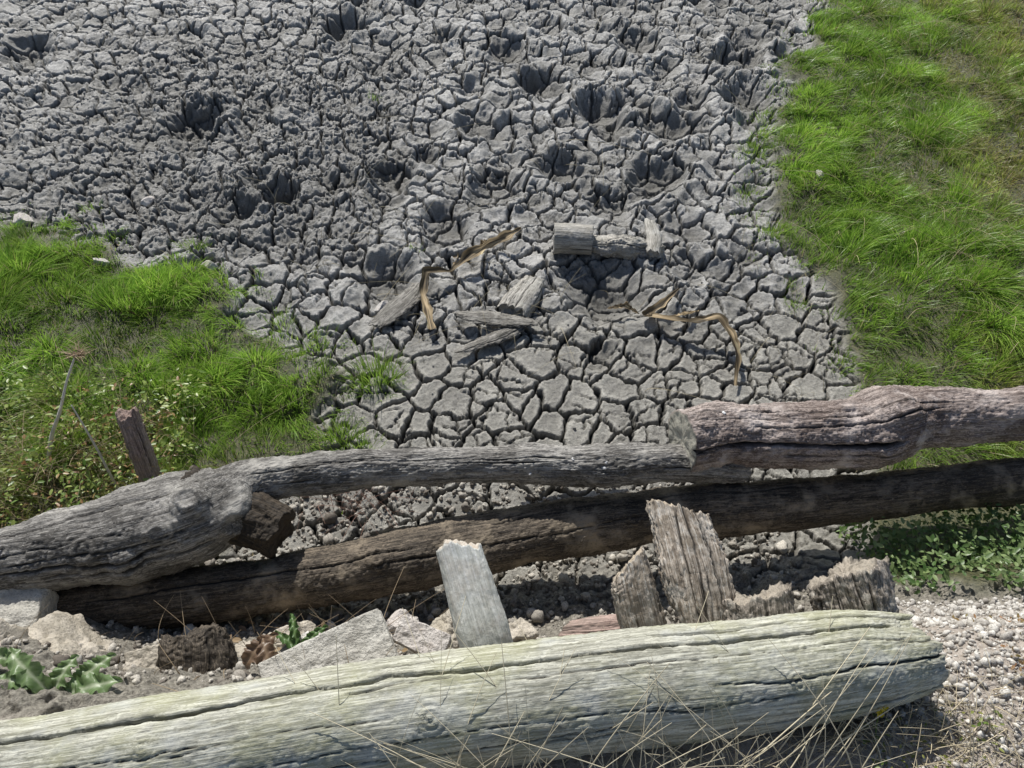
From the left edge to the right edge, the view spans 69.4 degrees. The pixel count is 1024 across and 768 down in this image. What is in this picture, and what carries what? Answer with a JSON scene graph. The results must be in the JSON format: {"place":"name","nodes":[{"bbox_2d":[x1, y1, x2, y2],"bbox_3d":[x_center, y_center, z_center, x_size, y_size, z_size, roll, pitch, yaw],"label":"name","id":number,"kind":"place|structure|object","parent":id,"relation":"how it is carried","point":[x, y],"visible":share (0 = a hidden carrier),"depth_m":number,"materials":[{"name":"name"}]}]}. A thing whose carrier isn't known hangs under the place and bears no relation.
{"place":"outdoors","nodes":[
{"label":"outdoors","id":0,"kind":"place"},
{"bbox_2d":[0,296,295,525],"bbox_3d":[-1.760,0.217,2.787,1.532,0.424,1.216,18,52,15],"label":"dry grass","id":1,"kind":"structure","parent":0,"point":[93,453],"depth_m":2.86,"materials":[{"name":"green plant"}]},
{"bbox_2d":[0,0,1023,767],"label":"ground","id":2,"kind":"structure","parent":0,"point":[680,164],"depth_m":3.95,"materials":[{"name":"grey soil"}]},
{"bbox_2d":[0,618,31,645],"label":"rock","id":3,"kind":"object","parent":2,"relation":"on","point":[8,630],"visible":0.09,"depth_m":1.99,"materials":[{"name":"beige stone"}]},
{"bbox_2d":[13,212,33,226],"bbox_3d":[-2.616,-0.882,3.975,0.088,0.097,0.139,-14,51,-12],"label":"white stone","id":4,"kind":"object","parent":2,"relation":"on","point":[18,216],"visible":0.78,"depth_m":3.93,"materials":[{"name":"white stone"}]},
{"bbox_2d":[0,588,58,626],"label":"rock","id":5,"kind":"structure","parent":2,"relation":"on","point":[23,608],"depth_m":2.17,"materials":[{"name":"grey stone"}]},
{"bbox_2d":[0,647,122,694],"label":"thistle plant","id":6,"kind":"object","parent":2,"relation":"on","point":[25,672],"visible":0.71,"depth_m":1.76,"materials":[{"name":"green plant"}]},
{"bbox_2d":[27,611,110,656],"bbox_3d":[-1.238,0.812,2.030,0.383,0.238,0.391,-27,55,-21],"label":"rock","id":7,"kind":"object","parent":2,"relation":"on","point":[65,633],"visible":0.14,"depth_m":2.06,"materials":[{"name":"beige stone"}]},
{"bbox_2d":[46,355,118,489],"bbox_3d":[-1.670,0.178,2.729,0.274,0.434,0.329,-12,51,-10],"label":"dead stem","id":8,"kind":"object","parent":2,"relation":"on","point":[52,432],"visible":0.94,"depth_m":2.74,"materials":[{"name":"plant"}]},
{"bbox_2d":[56,338,94,361],"bbox_3d":[-1.593,-0.114,2.687,0.174,0.042,0.124,14,51,11],"label":"seed head","id":9,"kind":"object","parent":8,"relation":"on","point":[79,353],"visible":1,"depth_m":2.69},
{"bbox_2d":[77,197,102,213],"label":"grass tuft","id":10,"kind":"object","parent":2,"relation":"on","point":[88,207],"visible":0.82,"depth_m":4.04,"materials":[{"name":"green plant"}]},
{"bbox_2d":[93,258,109,266],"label":"white stone","id":11,"kind":"object","parent":2,"relation":"on","point":[101,260],"visible":0.87,"depth_m":3.67,"materials":[{"name":"white stone"}]},
{"bbox_2d":[0,360,211,525],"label":"weeds","id":12,"kind":"object","parent":2,"relation":"on","point":[176,433],"visible":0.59,"depth_m":2.89,"materials":[{"name":"green plant"}]},
{"bbox_2d":[115,406,161,481],"bbox_3d":[-1.375,0.292,2.770,0.089,0.417,0.258,-12,51,-10],"label":"wooden stake","id":13,"kind":"object","parent":2,"relation":"on","point":[139,447],"visible":0.61,"depth_m":2.71,"materials":[{"name":"brown wood"}]},
{"bbox_2d":[123,644,159,670],"bbox_3d":[-0.998,0.788,2.029,0.104,0.140,0.132,-11,51,-9],"label":"rock","id":14,"kind":"object","parent":2,"relation":"on","point":[146,656],"visible":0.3,"depth_m":1.99,"materials":[{"name":"beige stone"}]},
{"bbox_2d":[140,196,154,206],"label":"white stone","id":15,"kind":"object","parent":2,"relation":"on","point":[147,201],"visible":0.98,"depth_m":4.09,"materials":[{"name":"white stone"}]},
{"bbox_2d":[0,202,376,555],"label":"grass","id":16,"kind":"structure","parent":2,"relation":"on","point":[20,254],"depth_m":3.25,"materials":[{"name":"green plant"}]},
{"bbox_2d":[169,233,211,257],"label":"grass tuft","id":17,"kind":"object","parent":2,"relation":"on","point":[191,244],"visible":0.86,"depth_m":3.82,"materials":[{"name":"green plant"}]},
{"bbox_2d":[157,622,237,673],"bbox_3d":[-0.858,0.827,2.052,0.222,0.293,0.281,0,50,0],"label":"rock","id":18,"kind":"object","parent":2,"relation":"on","point":[202,649],"visible":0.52,"depth_m":1.98,"materials":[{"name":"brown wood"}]},
{"bbox_2d":[202,260,218,270],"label":"white stone","id":19,"kind":"object","parent":2,"relation":"on","point":[211,265],"visible":0.62,"depth_m":3.73,"materials":[{"name":"white stone"}]},
{"bbox_2d":[15,568,446,691],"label":"dry grass","id":20,"kind":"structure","parent":2,"relation":"on","point":[268,626],"depth_m":2.19,"materials":[{"name":"plant"}]},
{"bbox_2d":[235,640,250,655],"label":"rock","id":21,"kind":"object","parent":2,"relation":"on","point":[239,647],"visible":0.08,"depth_m":2.11,"materials":[{"name":"beige stone"}]},
{"bbox_2d":[241,632,278,668],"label":"dry leaf","id":22,"kind":"object","parent":2,"relation":"on","point":[258,650],"visible":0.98,"depth_m":1.94,"materials":[{"name":"brown plant"}]},
{"bbox_2d":[246,303,300,340],"bbox_3d":[-1.111,-0.268,3.482,0.276,0.128,0.299,-30,56,-23],"label":"grass tuft","id":23,"kind":"object","parent":2,"relation":"on","point":[288,326],"visible":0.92,"depth_m":3.48,"materials":[{"name":"green plant"}]},
{"bbox_2d":[268,620,315,647],"bbox_3d":[-0.671,0.774,2.226,0.151,0.104,0.172,37,59,27],"label":"rock","id":24,"kind":"object","parent":2,"relation":"on","point":[305,626],"visible":0.16,"depth_m":2.22,"materials":[{"name":"beige stone"}]},
{"bbox_2d":[275,613,327,648],"bbox_3d":[-0.598,0.720,2.118,0.174,0.039,0.097,14,51,12],"label":"broad leaf plant","id":25,"kind":"object","parent":2,"relation":"on","point":[291,639],"visible":0.61,"depth_m":2.11,"materials":[{"name":"green plant"}]},
{"bbox_2d":[299,631,320,640],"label":"rock","id":26,"kind":"object","parent":2,"relation":"on","point":[303,635],"visible":0.04,"depth_m":2.15,"materials":[{"name":"white stone"}]},
{"bbox_2d":[277,319,348,366],"bbox_3d":[-0.904,-0.161,3.379,0.353,0.144,0.300,-23,54,-18],"label":"grass tuft","id":27,"kind":"object","parent":2,"relation":"on","point":[317,350],"visible":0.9,"depth_m":3.38,"materials":[{"name":"green plant"}]},
{"bbox_2d":[258,609,398,677],"bbox_3d":[-0.460,0.746,1.908,0.341,0.138,0.211,-19,52,-15],"label":"stone slab","id":28,"kind":"object","parent":2,"relation":"on","point":[365,636],"depth_m":1.91,"materials":[{"name":"grey stone"}]},
{"bbox_2d":[228,617,433,651],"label":"fallen leaves","id":29,"kind":"object","parent":2,"relation":"on","point":[242,628],"visible":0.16,"depth_m":2.33,"materials":[{"name":"brown plant"}]},
{"bbox_2d":[301,404,364,451],"bbox_3d":[-0.729,0.212,3.062,0.276,0.147,0.307,0,50,0],"label":"grass tuft","id":30,"kind":"object","parent":2,"relation":"on","point":[336,429],"visible":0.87,"depth_m":3.06,"materials":[{"name":"green plant"}]},
{"bbox_2d":[330,426,386,450],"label":"grass tuft","id":31,"kind":"object","parent":2,"relation":"on","point":[363,442],"visible":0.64,"depth_m":3.03,"materials":[{"name":"green plant"}]},
{"bbox_2d":[296,423,422,541],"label":"dry roots","id":32,"kind":"object","parent":2,"relation":"on","point":[356,505],"visible":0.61,"depth_m":2.83,"materials":[{"name":"plant"}]},
{"bbox_2d":[328,335,418,403],"bbox_3d":[-0.600,-0.036,3.260,0.403,0.165,0.427,0,50,0],"label":"grass tuft","id":33,"kind":"object","parent":2,"relation":"on","point":[365,378],"visible":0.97,"depth_m":3.26,"materials":[{"name":"green plant"}]},
{"bbox_2d":[0,441,751,590],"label":"wooden log","id":34,"kind":"object","parent":2,"relation":"on","point":[172,523],"visible":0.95,"depth_m":2.31,"materials":[{"name":"grey wood"}]},
{"bbox_2d":[529,411,725,474],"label":"bird droppings","id":35,"kind":"object","parent":34,"relation":"on","point":[605,468],"visible":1,"depth_m":2.42,"materials":[{"name":"white"}]},
{"bbox_2d":[668,385,1023,472],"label":"wooden log","id":36,"kind":"object","parent":34,"relation":"on","point":[874,427],"visible":0.98,"depth_m":2.45,"materials":[{"name":"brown wood"}]},
{"bbox_2d":[374,300,387,312],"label":"white stone","id":37,"kind":"object","parent":2,"relation":"on","point":[380,306],"visible":0.5,"depth_m":3.52,"materials":[{"name":"white stone"}]},
{"bbox_2d":[369,282,420,328],"bbox_3d":[-0.536,-0.368,3.513,0.118,0.025,0.365,29,56,22],"label":"bark piece","id":38,"kind":"object","parent":2,"relation":"on","point":[402,304],"visible":0.88,"depth_m":3.50,"materials":[{"name":"grey wood"}]},
{"bbox_2d":[386,609,418,634],"bbox_3d":[-0.330,0.767,2.320,0.122,0.093,0.098,20,53,16],"label":"rock","id":39,"kind":"object","parent":2,"relation":"on","point":[395,615],"visible":0.26,"depth_m":2.30,"materials":[{"name":"white stone"}]},
{"bbox_2d":[0,464,812,684],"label":"rubble","id":40,"kind":"object","parent":2,"relation":"on","point":[535,615],"visible":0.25,"depth_m":2.55,"materials":[{"name":"stone"}]},
{"bbox_2d":[0,0,831,498],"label":"mud crumbs","id":41,"kind":"object","parent":2,"relation":"on","point":[80,216],"visible":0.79,"depth_m":4.43,"materials":[{"name":"soil"}]},
{"bbox_2d":[393,615,450,653],"bbox_3d":[-0.245,0.691,2.006,0.151,0.077,0.081,16,52,13],"label":"stone slab","id":42,"kind":"object","parent":2,"relation":"on","point":[431,636],"depth_m":1.99,"materials":[{"name":"grey stone"}]},
{"bbox_2d":[430,609,458,647],"bbox_3d":[-0.161,0.683,2.073,0.113,0.126,0.141,36,59,26],"label":"rock","id":43,"kind":"object","parent":2,"relation":"on","point":[444,621],"visible":0.34,"depth_m":2.03,"materials":[{"name":"beige stone"}]},
{"bbox_2d":[419,227,521,329],"bbox_3d":[-0.259,-0.582,3.637,0.250,0.078,0.837,24,54,19],"label":"reed","id":44,"kind":"object","parent":2,"relation":"on","point":[470,253],"visible":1,"depth_m":3.65,"materials":[{"name":"beige plant"}]},
{"bbox_2d":[436,539,512,647],"bbox_3d":[-0.083,0.580,1.821,0.130,0.286,0.359,-17,52,-14],"label":"wooden stake","id":45,"kind":"object","parent":2,"relation":"on","point":[467,573],"visible":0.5,"depth_m":1.78,"materials":[{"name":"grey wood"}]},
{"bbox_2d":[0,609,949,767],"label":"wooden log","id":46,"kind":"object","parent":2,"relation":"on","point":[752,676],"visible":0.96,"depth_m":1.49,"materials":[{"name":"grey wood"}]},
{"bbox_2d":[454,327,525,352],"bbox_3d":[-0.075,-0.211,3.385,0.414,0.027,0.090,-25,54,-20],"label":"bark piece","id":47,"kind":"object","parent":2,"relation":"on","point":[500,335],"visible":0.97,"depth_m":3.37,"materials":[{"name":"grey wood"}]},
{"bbox_2d":[453,310,540,327],"bbox_3d":[-0.076,-0.300,3.437,0.420,0.026,0.103,11,51,9],"label":"bark piece","id":48,"kind":"object","parent":47,"relation":"on","point":[493,319],"visible":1,"depth_m":3.43,"materials":[{"name":"grey wood"}]},
{"bbox_2d":[274,596,736,767],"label":"dry grass","id":49,"kind":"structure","parent":2,"relation":"on","point":[461,750],"depth_m":1.44,"materials":[{"name":"beige plant"}]},
{"bbox_2d":[496,275,544,317],"bbox_3d":[0.055,-0.419,3.558,0.164,0.097,0.297,21,53,17],"label":"driftwood chunk","id":50,"kind":"object","parent":2,"relation":"on","point":[523,296],"visible":0.89,"depth_m":3.50,"materials":[{"name":"grey wood"}]},
{"bbox_2d":[509,617,538,641],"bbox_3d":[0.019,0.758,2.229,0.107,0.090,0.079,-30,56,-23],"label":"rock","id":51,"kind":"object","parent":2,"relation":"on","point":[529,630],"visible":0.62,"depth_m":2.21,"materials":[{"name":"beige stone"}]},
{"bbox_2d":[55,457,1023,629],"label":"wooden log","id":52,"kind":"object","parent":2,"relation":"on","point":[366,568],"visible":0.87,"depth_m":2.42,"materials":[{"name":"brown wood"}]},
{"bbox_2d":[553,223,593,254],"bbox_3d":[0.312,-0.741,3.776,0.207,0.155,0.155,3,50,2],"label":"cut log","id":53,"kind":"object","parent":2,"relation":"on","point":[570,238],"visible":1,"depth_m":3.71,"materials":[{"name":"grey wood"}]},
{"bbox_2d":[558,614,619,636],"bbox_3d":[0.265,0.712,2.171,0.254,0.125,0.080,0,50,0],"label":"bark piece","id":54,"kind":"object","parent":2,"relation":"on","point":[590,624],"visible":0.38,"depth_m":2.19,"materials":[{"name":"brown wood"}]},
{"bbox_2d":[608,301,638,313],"bbox_3d":[0.531,-0.367,3.501,0.152,0.041,0.036,11,51,9],"label":"corn husk","id":55,"kind":"object","parent":2,"relation":"on","point":[624,305],"visible":1,"depth_m":3.50,"materials":[{"name":"beige plant"}]},
{"bbox_2d":[592,234,665,260],"bbox_3d":[0.579,-0.700,3.803,0.412,0.139,0.139,7,50,6],"label":"driftwood chunk","id":56,"kind":"object","parent":2,"relation":"on","point":[626,246],"visible":0.66,"depth_m":3.76,"materials":[{"name":"grey wood"}]},
{"bbox_2d":[611,546,666,628],"bbox_3d":[0.317,0.595,1.826,0.122,0.271,0.287,-15,52,-12],"label":"wooden stake","id":57,"kind":"object","parent":2,"relation":"in","point":[636,600],"visible":0.48,"depth_m":1.78,"materials":[{"name":"grey wood"}]},
{"bbox_2d":[644,218,661,257],"bbox_3d":[0.729,-0.757,3.812,0.088,0.048,0.283,4,50,3],"label":"driftwood chunk","id":58,"kind":"object","parent":2,"relation":"on","point":[653,239],"visible":1,"depth_m":3.78,"materials":[{"name":"grey wood"}]},
{"bbox_2d":[674,310,698,315],"bbox_3d":[0.815,-0.332,3.463,0.151,0.038,0.033,-13,51,-11],"label":"corn husk","id":59,"kind":"object","parent":2,"relation":"on","point":[685,312],"visible":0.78,"depth_m":3.47,"materials":[{"name":"beige plant"}]},
{"bbox_2d":[645,499,735,623],"bbox_3d":[0.451,0.521,1.844,0.224,0.257,0.417,0,50,0],"label":"wooden stake","id":60,"kind":"object","parent":2,"relation":"in","point":[693,565],"visible":0.56,"depth_m":1.81,"materials":[{"name":"grey wood"}]},
{"bbox_2d":[642,288,741,385],"bbox_3d":[0.876,-0.239,3.354,0.252,0.089,0.560,-34,58,-25],"label":"corn husk","id":61,"kind":"object","parent":2,"relation":"on","point":[649,311],"visible":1,"depth_m":3.38,"materials":[{"name":"beige plant"}]},
{"bbox_2d":[730,176,764,203],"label":"grass tuft","id":62,"kind":"object","parent":2,"relation":"on","point":[748,191],"visible":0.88,"depth_m":4.15,"materials":[{"name":"green plant"}]},
{"bbox_2d":[732,197,771,228],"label":"grass tuft","id":63,"kind":"object","parent":2,"relation":"on","point":[748,209],"visible":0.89,"depth_m":4.05,"materials":[{"name":"green plant"}]},
{"bbox_2d":[730,152,779,185],"bbox_3d":[1.394,-1.226,4.255,0.315,0.138,0.262,0,50,0],"label":"grass tuft","id":64,"kind":"object","parent":2,"relation":"on","point":[752,163],"visible":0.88,"depth_m":4.26,"materials":[{"name":"green plant"}]},
{"bbox_2d":[735,134,780,159],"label":"grass tuft","id":65,"kind":"object","parent":2,"relation":"on","point":[755,149],"visible":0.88,"depth_m":4.41,"materials":[{"name":"green plant"}]},
{"bbox_2d":[722,581,795,620],"bbox_3d":[0.608,0.630,1.832,0.205,0.254,0.222,0,50,0],"label":"wooden post","id":66,"kind":"object","parent":2,"relation":"in","point":[777,598],"visible":0.31,"depth_m":1.78,"materials":[{"name":"grey wood"}]},
{"bbox_2d":[747,101,784,126],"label":"grass tuft","id":67,"kind":"object","parent":2,"relation":"on","point":[765,115],"visible":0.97,"depth_m":4.65,"materials":[{"name":"green plant"}]},
{"bbox_2d":[748,214,794,247],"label":"grass tuft","id":68,"kind":"object","parent":2,"relation":"on","point":[772,232],"visible":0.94,"depth_m":3.86,"materials":[{"name":"green plant"}]},
{"bbox_2d":[761,73,794,98],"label":"grass tuft","id":69,"kind":"object","parent":2,"relation":"on","point":[791,86],"visible":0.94,"depth_m":4.84,"materials":[{"name":"green plant"}]},
{"bbox_2d":[778,48,816,63],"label":"grass tuft","id":70,"kind":"object","parent":2,"relation":"on","point":[793,55],"visible":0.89,"depth_m":5.07,"materials":[{"name":"green plant"}]},
{"bbox_2d":[783,289,816,311],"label":"grass tuft","id":71,"kind":"object","parent":2,"relation":"on","point":[796,303],"visible":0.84,"depth_m":3.57,"materials":[{"name":"green plant"}]},
{"bbox_2d":[816,170,823,178],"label":"white stone","id":72,"kind":"object","parent":2,"relation":"on","point":[821,174],"visible":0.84,"depth_m":4.13,"materials":[{"name":"white stone"}]},
{"bbox_2d":[821,344,874,374],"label":"grass tuft","id":73,"kind":"object","parent":2,"relation":"on","point":[846,360],"visible":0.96,"depth_m":3.31,"materials":[{"name":"green plant"}]},
{"bbox_2d":[807,556,898,612],"bbox_3d":[0.863,0.597,1.835,0.239,0.305,0.350,0,50,0],"label":"wooden post","id":74,"kind":"object","parent":2,"relation":"in","point":[849,583],"visible":0.34,"depth_m":1.78,"materials":[{"name":"grey wood"}]},
{"bbox_2d":[836,502,1023,595],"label":"ground ivy","id":75,"kind":"object","parent":2,"relation":"on","point":[976,544],"visible":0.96,"depth_m":2.50,"materials":[{"name":"green plant"}]},
{"bbox_2d":[850,702,1021,767],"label":"weeds","id":76,"kind":"object","parent":2,"relation":"on","point":[960,739],"visible":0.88,"depth_m":1.58,"materials":[{"name":"green plant"}]},
{"bbox_2d":[280,185,843,398],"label":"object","id":77,"kind":"structure","parent":0,"point":[473,292],"depth_m":3.56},
{"bbox_2d":[383,591,973,767],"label":"dry grass","id":78,"kind":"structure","parent":0,"point":[812,731],"depth_m":1.49,"materials":[{"name":"beige plant"}]},
{"bbox_2d":[574,749,880,767],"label":"gravel","id":79,"kind":"structure","parent":0,"point":[800,761],"depth_m":1.57,"materials":[{"name":"stone"}]},
{"bbox_2d":[701,165,870,472],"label":"dry grass","id":80,"kind":"structure","parent":0,"point":[785,292],"depth_m":3.54,"materials":[{"name":"green plant"}]},
{"bbox_2d":[694,0,1023,379],"bbox_3d":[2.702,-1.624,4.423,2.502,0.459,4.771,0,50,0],"label":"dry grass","id":81,"kind":"structure","parent":0,"point":[988,80],"depth_m":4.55,"materials":[{"name":"green plant"}]},
{"bbox_2d":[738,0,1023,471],"bbox_3d":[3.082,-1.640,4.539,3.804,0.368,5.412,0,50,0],"label":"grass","id":82,"kind":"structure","parent":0,"point":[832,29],"depth_m":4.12,"materials":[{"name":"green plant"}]},
{"bbox_2d":[852,595,1023,767],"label":"gravel","id":83,"kind":"structure","parent":0,"point":[992,624],"depth_m":1.71,"materials":[{"name":"grey gravel"}]},
{"bbox_2d":[693,633,1023,767],"bbox_3d":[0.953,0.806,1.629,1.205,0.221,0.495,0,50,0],"label":"dry grass","id":84,"kind":"structure","parent":83,"relation":"on","point":[954,744],"depth_m":1.59,"materials":[{"name":"beige plant"}]},
{"bbox_2d":[877,705,888,716],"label":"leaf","id":85,"kind":"object","parent":83,"relation":"on","point":[884,709],"visible":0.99,"depth_m":1.55,"materials":[{"name":"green plant"}]},
{"bbox_2d":[952,613,1023,689],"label":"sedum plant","id":86,"kind":"object","parent":83,"relation":"on","point":[1003,646],"visible":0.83,"depth_m":1.85,"materials":[{"name":"green plant"}]}
]}

